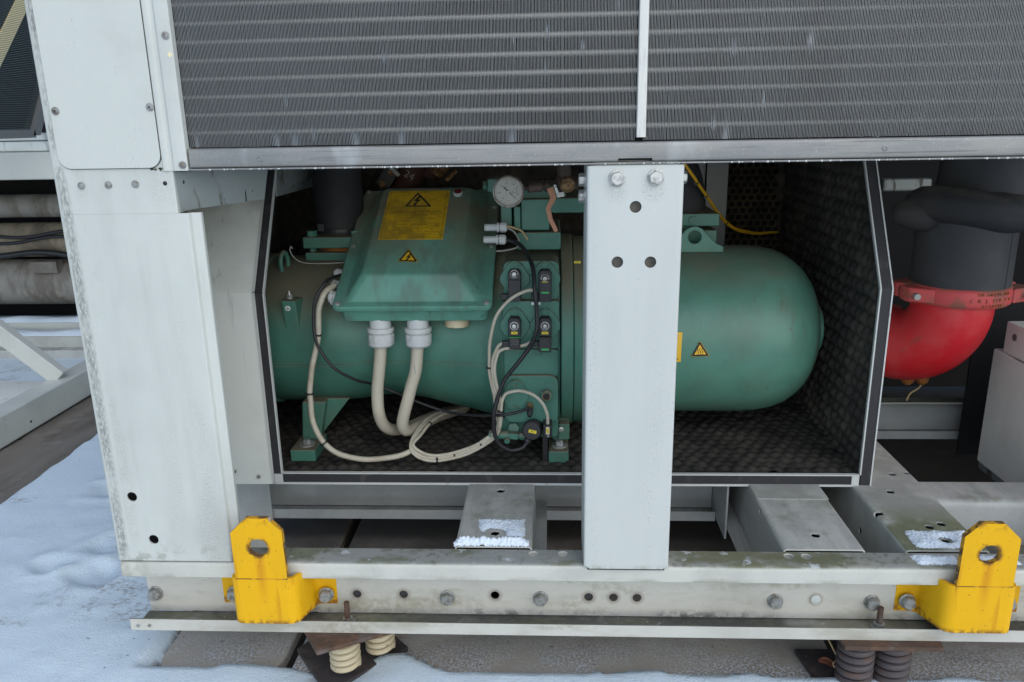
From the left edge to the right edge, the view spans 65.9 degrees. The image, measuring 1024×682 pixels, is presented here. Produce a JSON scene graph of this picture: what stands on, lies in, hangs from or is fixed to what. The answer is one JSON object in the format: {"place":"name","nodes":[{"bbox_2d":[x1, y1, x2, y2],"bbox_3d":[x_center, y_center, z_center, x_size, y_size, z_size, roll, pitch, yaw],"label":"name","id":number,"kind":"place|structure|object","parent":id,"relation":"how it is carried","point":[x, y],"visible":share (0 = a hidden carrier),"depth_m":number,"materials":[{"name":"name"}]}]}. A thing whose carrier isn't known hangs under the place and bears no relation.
{"place":"outdoors","nodes":[
{"label":"outdoors","id":0,"kind":"place"},
{"bbox_2d":[0,315,1023,681],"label":"ground","id":1,"kind":"structure","parent":0,"point":[72,601],"depth_m":2.19,"materials":[{"name":"white snow"}]},
{"bbox_2d":[0,131,77,315],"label":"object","id":2,"kind":"object","parent":1,"relation":"on","point":[26,166],"visible":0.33,"depth_m":5.27,"materials":[{"name":"white paint"}]},
{"bbox_2d":[0,0,45,138],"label":"condenser coil","id":3,"kind":"object","parent":2,"relation":"on","point":[21,113],"visible":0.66,"depth_m":3.66,"materials":[{"name":"grey metal"}]},
{"bbox_2d":[0,194,60,217],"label":"lagged pipe","id":4,"kind":"object","parent":2,"relation":"attached to","point":[26,205],"depth_m":4.74,"materials":[{"name":"grey fabric"}]},
{"bbox_2d":[0,222,66,256],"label":"lagged pipe","id":5,"kind":"object","parent":2,"relation":"attached to","point":[23,229],"depth_m":4.76,"materials":[{"name":"grey fabric"}]},
{"bbox_2d":[0,229,63,238],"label":"black hose","id":6,"kind":"object","parent":5,"relation":"attached to","point":[32,236],"visible":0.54,"depth_m":4.70,"materials":[{"name":"black rubber"}]},
{"bbox_2d":[0,235,63,245],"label":"black hose","id":7,"kind":"object","parent":5,"relation":"attached to","point":[31,240],"visible":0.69,"depth_m":4.71,"materials":[{"name":"black rubber"}]},
{"bbox_2d":[0,258,75,303],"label":"lagged pipe","id":8,"kind":"object","parent":2,"relation":"attached to","point":[35,281],"visible":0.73,"depth_m":4.79,"materials":[{"name":"grey fabric"}]},
{"bbox_2d":[0,249,67,258],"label":"black hose","id":9,"kind":"object","parent":8,"relation":"on","point":[23,253],"visible":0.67,"depth_m":4.72,"materials":[{"name":"black rubber"}]},
{"bbox_2d":[0,316,79,329],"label":"neighbour beam","id":10,"kind":"structure","parent":2,"relation":"attached to","point":[41,322],"depth_m":4.74,"materials":[{"name":"white metal"}]},
{"bbox_2d":[0,347,84,358],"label":"neighbour beam","id":11,"kind":"structure","parent":1,"relation":"on","point":[64,352],"depth_m":4.55,"materials":[{"name":"metal"}]},
{"bbox_2d":[0,329,82,346],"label":"neighbour beam","id":12,"kind":"structure","parent":11,"relation":"on","point":[58,338],"depth_m":4.60,"materials":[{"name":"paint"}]},
{"bbox_2d":[0,395,97,503],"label":"concrete strip","id":13,"kind":"object","parent":1,"relation":"on","point":[32,455],"visible":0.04,"depth_m":3.41,"materials":[{"name":"grey concrete"}]},
{"bbox_2d":[0,360,90,448],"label":"neighbour rail","id":14,"kind":"object","parent":13,"relation":"on","point":[26,407],"visible":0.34,"depth_m":3.70,"materials":[{"name":"white metal"}]},
{"bbox_2d":[0,319,67,379],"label":"neighbour brace","id":15,"kind":"object","parent":14,"relation":"on","point":[28,353],"visible":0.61,"depth_m":3.80,"materials":[{"name":"white paint"}]},
{"bbox_2d":[161,505,363,667],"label":"concrete slab","id":16,"kind":"structure","parent":1,"relation":"on","point":[205,649],"depth_m":2.12,"materials":[{"name":"grey concrete"}]},
{"bbox_2d":[293,498,826,677],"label":"concrete slab","id":17,"kind":"structure","parent":1,"relation":"on","point":[777,658],"depth_m":2.07,"materials":[{"name":"grey concrete"}]},
{"bbox_2d":[297,601,407,681],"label":"spring mount","id":18,"kind":"object","parent":17,"relation":"on","point":[338,657],"visible":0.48,"depth_m":1.94,"materials":[{"name":"metal"}]},
{"bbox_2d":[794,606,943,681],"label":"spring mount","id":19,"kind":"object","parent":17,"relation":"on","point":[870,660],"visible":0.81,"depth_m":1.85,"materials":[{"name":"metal"}]},
{"bbox_2d":[120,547,1023,641],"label":"frame rail","id":20,"kind":"object","parent":19,"relation":"on","point":[763,592],"visible":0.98,"depth_m":1.86,"materials":[{"name":"metal"}]},
{"bbox_2d":[24,0,240,560],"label":"corner post","id":21,"kind":"object","parent":20,"relation":"on","point":[109,81],"visible":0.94,"depth_m":1.66,"materials":[{"name":"white metal"}]},
{"bbox_2d":[174,170,267,210],"bbox_3d":[-0.626,-0.333,1.710,0.015,0.080,0.238,10,19,33],"label":"corner bracket","id":22,"kind":"object","parent":21,"relation":"attached to","point":[201,189],"visible":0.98,"depth_m":1.70,"materials":[{"name":"grey metal"}]},
{"bbox_2d":[222,516,337,623],"bbox_3d":[-0.570,0.519,1.856,0.282,0.282,0.108,0,16,3],"label":"lifting lug","id":23,"kind":"object","parent":20,"relation":"attached to","point":[264,588],"visible":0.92,"depth_m":1.82,"materials":[{"name":"yellow paint"}]},
{"bbox_2d":[455,484,546,597],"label":"cross beam","id":24,"kind":"structure","parent":20,"relation":"attached to","point":[512,501],"depth_m":2.08,"materials":[{"name":"metal"}]},
{"bbox_2d":[236,483,728,546],"bbox_3d":[-0.173,0.523,2.376,1.576,0.332,0.190,0,16,3],"label":"frame rail","id":25,"kind":"object","parent":24,"relation":"attached to","point":[410,501],"visible":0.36,"depth_m":2.43,"materials":[{"name":"metal"}]},
{"bbox_2d":[453,535,528,546],"bbox_3d":[-0.050,0.473,1.885,0.182,0.021,0.032,0,16,3],"label":"snow patch","id":26,"kind":"object","parent":24,"relation":"on","point":[506,541],"visible":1,"depth_m":1.88,"materials":[{"name":"white snow"}]},
{"bbox_2d":[478,519,525,536],"bbox_3d":[-0.026,0.458,1.957,0.134,0.012,0.097,0,16,3],"label":"snow patch","id":27,"kind":"object","parent":24,"relation":"on","point":[514,527],"visible":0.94,"depth_m":1.96,"materials":[{"name":"white snow"}]},
{"bbox_2d":[578,161,687,569],"bbox_3d":[0.253,0.068,1.728,0.219,0.904,0.150,0,16,3],"label":"support post","id":28,"kind":"object","parent":20,"relation":"on","point":[633,213],"visible":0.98,"depth_m":1.66,"materials":[{"name":"white metal"}]},
{"bbox_2d":[188,135,1023,170],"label":"coil rail","id":29,"kind":"object","parent":28,"relation":"on","point":[677,151],"visible":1,"depth_m":1.55,"materials":[{"name":"metal"}]},
{"bbox_2d":[171,0,638,146],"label":"finned coil","id":30,"kind":"object","parent":29,"relation":"on","point":[298,72],"visible":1,"depth_m":1.54,"materials":[{"name":"metal"}]},
{"bbox_2d":[635,0,648,136],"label":"divider strip","id":31,"kind":"object","parent":29,"relation":"on","point":[642,62],"visible":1,"depth_m":1.50,"materials":[{"name":"beige paint"}]},
{"bbox_2d":[640,0,1023,139],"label":"finned coil","id":32,"kind":"object","parent":29,"relation":"on","point":[726,69],"visible":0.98,"depth_m":1.50,"materials":[{"name":"metal"}]},
{"bbox_2d":[727,484,864,552],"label":"cross beam","id":33,"kind":"structure","parent":20,"relation":"attached to","point":[783,518],"depth_m":2.03,"materials":[{"name":"metal"}]},
{"bbox_2d":[181,66,893,486],"bbox_3d":[0.052,-0.278,2.490,1.876,1.154,0.947,0,16,3],"label":"compressor enclosure","id":34,"kind":"object","parent":33,"relation":"on","point":[821,426],"visible":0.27,"depth_m":2.25,"materials":[{"name":"paint"}]},
{"bbox_2d":[276,169,312,195],"bbox_3d":[-0.642,-0.497,2.398,0.031,0.082,0.383,0,16,3],"label":"brace","id":35,"kind":"object","parent":34,"relation":"attached to","point":[290,180],"visible":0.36,"depth_m":2.34,"materials":[{"name":"grey metal"}]},
{"bbox_2d":[265,176,823,462],"bbox_3d":[0.061,-0.099,2.393,1.720,0.792,0.618,0,16,3],"label":"screw compressor","id":36,"kind":"object","parent":34,"relation":"on","point":[436,276],"visible":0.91,"depth_m":2.20,"materials":[{"name":"green paint"}]},
{"bbox_2d":[289,246,344,263],"bbox_3d":[-0.550,-0.245,2.249,0.163,0.053,0.016,-2,16,-4],"label":"sensor wire","id":37,"kind":"object","parent":36,"relation":"attached to","point":[312,263],"visible":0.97,"depth_m":2.25,"materials":[{"name":"grey"}]},
{"bbox_2d":[309,145,363,234],"bbox_3d":[-0.530,-0.487,2.393,0.160,0.350,0.162,0,16,3],"label":"suction pipe","id":38,"kind":"object","parent":36,"relation":"on","point":[338,200],"visible":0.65,"depth_m":2.35,"materials":[{"name":"black rubber"}]},
{"bbox_2d":[305,282,411,461],"bbox_3d":[-0.428,0.091,2.213,0.314,0.507,0.082,0,16,3],"label":"control cable","id":39,"kind":"object","parent":36,"relation":"attached to","point":[309,392],"visible":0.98,"depth_m":2.23,"materials":[{"name":"beige plastic"}]},
{"bbox_2d":[392,143,431,188],"bbox_3d":[-0.306,-0.610,2.614,0.189,0.260,0.110,-8,17,-24],"label":"marked pipe","id":40,"kind":"object","parent":36,"relation":"attached to","point":[412,177],"visible":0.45,"depth_m":2.58,"materials":[{"name":"red metal"}]},
{"bbox_2d":[376,168,399,188],"bbox_3d":[-0.406,-0.544,2.611,0.085,0.081,0.061,0,16,3],"label":"pipe clamp bracket","id":41,"kind":"object","parent":40,"relation":"attached to","point":[387,178],"visible":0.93,"depth_m":2.59,"materials":[{"name":"black metal"}]},
{"bbox_2d":[422,143,457,181],"bbox_3d":[-0.247,-0.600,2.580,0.098,0.153,0.131,-10,18,-28],"label":"valve cluster","id":42,"kind":"object","parent":40,"relation":"attached to","point":[437,173],"visible":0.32,"depth_m":2.57,"materials":[{"name":"red"}]},
{"bbox_2d":[371,348,455,435],"bbox_3d":[-0.274,0.122,2.469,0.053,0.399,0.547,6,17,22],"label":"power cable","id":43,"kind":"object","parent":36,"relation":"attached to","point":[384,425],"visible":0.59,"depth_m":2.22,"materials":[{"name":"white plastic"}]},
{"bbox_2d":[312,273,528,416],"bbox_3d":[-0.245,0.024,2.203,0.593,0.410,0.126,1,16,7],"label":"black cable","id":44,"kind":"object","parent":36,"relation":"attached to","point":[325,282],"visible":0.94,"depth_m":2.19,"materials":[{"name":"black plastic"}]},
{"bbox_2d":[397,348,469,435],"bbox_3d":[-0.238,0.119,2.421,0.091,0.374,0.459,3,16,13],"label":"power cable","id":45,"kind":"object","parent":36,"relation":"attached to","point":[405,427],"visible":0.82,"depth_m":2.21,"materials":[{"name":"white plastic"}]},
{"bbox_2d":[412,342,501,456],"bbox_3d":[-0.193,0.129,2.312,0.251,0.341,0.385,-6,17,-18],"label":"control cable","id":46,"kind":"object","parent":36,"relation":"attached to","point":[418,437],"visible":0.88,"depth_m":2.23,"materials":[{"name":"beige plastic"}]},
{"bbox_2d":[409,341,529,462],"bbox_3d":[-0.112,0.138,2.299,0.358,0.360,0.267,0,16,3],"label":"control cable","id":47,"kind":"object","parent":36,"relation":"attached to","point":[498,352],"visible":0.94,"depth_m":2.22,"materials":[{"name":"beige plastic"}]},
{"bbox_2d":[412,288,532,458],"bbox_3d":[-0.108,0.052,2.330,0.357,0.494,0.362,0,16,3],"label":"control cable","id":48,"kind":"object","parent":36,"relation":"attached to","point":[500,309],"visible":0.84,"depth_m":2.16,"materials":[{"name":"beige plastic"}]},
{"bbox_2d":[496,227,519,251],"bbox_3d":[-0.011,-0.279,2.176,0.066,0.067,0.021,0,16,3],"label":"flex lead","id":49,"kind":"object","parent":36,"relation":"attached to","point":[515,233],"visible":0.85,"depth_m":2.17,"materials":[{"name":"grey plastic"}]},
{"bbox_2d":[492,238,538,451],"bbox_3d":[0.010,0.016,2.174,0.134,0.582,0.146,0,16,3],"label":"black cable","id":50,"kind":"object","parent":36,"relation":"attached to","point":[525,352],"visible":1,"depth_m":2.13,"materials":[{"name":"black plastic"}]},
{"bbox_2d":[507,225,527,239],"bbox_3d":[0.015,-0.297,2.170,0.064,0.041,0.007,4,16,16],"label":"flex lead","id":51,"kind":"object","parent":36,"relation":"attached to","point":[520,230],"visible":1,"depth_m":2.17,"materials":[{"name":"beige plastic"}]},
{"bbox_2d":[497,389,548,428],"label":"control cable","id":52,"kind":"object","parent":36,"relation":"attached to","point":[505,394],"visible":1,"depth_m":2.16,"materials":[{"name":"beige plastic"}]},
{"bbox_2d":[523,141,578,231],"bbox_3d":[0.096,-0.402,2.020,0.150,0.239,0.077,0,16,3],"label":"ball valve","id":53,"kind":"object","parent":36,"relation":"attached to","point":[566,182],"visible":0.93,"depth_m":2.01,"materials":[{"name":"gold metal"}]},
{"bbox_2d":[492,175,524,207],"bbox_3d":[-0.008,-0.380,2.006,0.081,0.081,0.043,0,16,3],"label":"pressure gauge","id":54,"kind":"object","parent":53,"relation":"attached to","point":[508,191],"visible":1,"depth_m":1.99,"materials":[{"name":"white"}]},
{"bbox_2d":[579,121,704,212],"bbox_3d":[0.395,-0.530,2.390,0.383,0.296,0.164,0,16,3],"label":"discharge pipe","id":55,"kind":"object","parent":36,"relation":"on","point":[693,199],"visible":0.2,"depth_m":2.34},
{"bbox_2d":[683,163,777,234],"bbox_3d":[0.682,-0.448,2.474,0.049,0.284,0.616,13,21,42],"label":"yellow wire","id":56,"kind":"object","parent":36,"relation":"attached to","point":[705,195],"visible":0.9,"depth_m":2.40,"materials":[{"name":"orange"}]},
{"bbox_2d":[684,139,728,244],"bbox_3d":[0.669,-0.506,2.774,0.162,0.419,0.030,0,16,3],"label":"strut","id":57,"kind":"object","parent":34,"relation":"attached to","point":[716,182],"visible":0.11,"depth_m":2.75,"materials":[{"name":"silver metal"}]},
{"bbox_2d":[724,162,782,251],"bbox_3d":[0.842,-0.478,2.817,0.252,0.372,0.030,0,16,3],"label":"perforated panel","id":58,"kind":"object","parent":34,"relation":"attached to","point":[751,185],"visible":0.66,"depth_m":2.81,"materials":[{"name":"black metal"}]},
{"bbox_2d":[820,441,989,553],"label":"cross beam","id":59,"kind":"structure","parent":20,"relation":"attached to","point":[889,506],"depth_m":2.06,"materials":[{"name":"metal"}]},
{"bbox_2d":[877,397,963,438],"bbox_3d":[1.745,0.284,2.932,2.000,0.146,0.072,0,16,3],"label":"frame rail","id":60,"kind":"object","parent":59,"relation":"attached to","point":[925,418],"depth_m":2.97,"materials":[{"name":"metal"}]},
{"bbox_2d":[904,530,964,548],"bbox_3d":[1.016,0.465,1.868,0.155,0.012,0.088,0,16,3],"label":"snow patch","id":61,"kind":"object","parent":59,"relation":"on","point":[925,539],"visible":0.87,"depth_m":1.86,"materials":[{"name":"white snow"}]},
{"bbox_2d":[919,482,1023,553],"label":"cross rail","id":62,"kind":"object","parent":59,"relation":"attached to","point":[967,505],"visible":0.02,"depth_m":2.12,"materials":[{"name":"metal"}]},
{"bbox_2d":[977,321,1023,481],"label":"white cabinet","id":63,"kind":"object","parent":62,"relation":"on","point":[1000,457],"visible":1,"depth_m":2.46,"materials":[{"name":"white metal"}]},
{"bbox_2d":[909,554,956,565],"bbox_3d":[0.964,0.493,1.796,0.112,0.011,0.050,0,16,3],"label":"snow patch","id":64,"kind":"object","parent":20,"relation":"on","point":[932,559],"visible":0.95,"depth_m":1.79,"materials":[{"name":"white snow"}]},
{"bbox_2d":[893,521,1020,633],"bbox_3d":[1.037,0.512,1.778,0.282,0.282,0.108,0,16,3],"label":"lifting lug","id":65,"kind":"object","parent":20,"relation":"attached to","point":[979,595],"visible":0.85,"depth_m":1.74,"materials":[{"name":"yellow paint"}]},
{"bbox_2d":[979,554,1021,564],"bbox_3d":[1.088,0.492,1.792,0.125,0.010,0.046,0,16,3],"label":"snow patch","id":66,"kind":"object","parent":20,"relation":"on","point":[984,557],"visible":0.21,"depth_m":1.79,"materials":[{"name":"white snow"}]},
{"bbox_2d":[818,657,834,667],"bbox_3d":[0.789,0.802,1.953,0.061,0.024,0.021,14,21,42],"label":"fallen leaf","id":67,"kind":"object","parent":19,"relation":"on","point":[826,660],"visible":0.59,"depth_m":1.96,"materials":[{"name":"brown plant"}]},
{"bbox_2d":[636,0,1023,386],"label":"machine casing","id":68,"kind":"object","parent":1,"relation":"on","point":[900,238],"depth_m":3.78,"materials":[{"name":"grey paint"}]},
{"bbox_2d":[880,178,931,191],"bbox_3d":[1.594,-0.634,3.204,0.194,0.051,0.050,0,16,3],"label":"duct piece","id":69,"kind":"object","parent":68,"relation":"attached to","point":[897,184],"visible":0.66,"depth_m":3.18,"materials":[{"name":"grey metal"}]},
{"bbox_2d":[884,302,994,400],"bbox_3d":[1.329,0.029,2.547,0.260,0.416,0.364,-12,19,-34],"label":"pipe elbow","id":70,"kind":"object","parent":68,"relation":"attached to","point":[925,343],"visible":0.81,"depth_m":2.43,"materials":[{"name":"red metal"}]},
{"bbox_2d":[893,277,1023,309],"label":"pipe coupling","id":71,"kind":"object","parent":70,"relation":"attached to","point":[907,289],"visible":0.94,"depth_m":2.33,"materials":[{"name":"red paint"}]},
{"bbox_2d":[891,134,1023,290],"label":"insulated pipe","id":72,"kind":"object","parent":71,"relation":"on","point":[963,219],"visible":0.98,"depth_m":2.28,"materials":[{"name":"black rubber"}]},
{"bbox_2d":[956,302,1023,454],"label":"partition","id":73,"kind":"object","parent":68,"relation":"attached to","point":[975,394],"visible":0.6,"depth_m":2.81,"materials":[{"name":"black metal"}]},
{"bbox_2d":[828,640,835,667],"bbox_3d":[0.790,0.779,1.902,0.071,0.098,0.032,9,19,32],"label":"straw stalk","id":74,"kind":"object","parent":1,"relation":"on","point":[834,651],"visible":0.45,"depth_m":1.91,"materials":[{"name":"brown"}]},
{"bbox_2d":[876,429,1023,680],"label":"concrete slab","id":75,"kind":"structure","parent":1,"relation":"on","point":[929,460],"depth_m":2.04,"materials":[{"name":"grey concrete"}]}
]}

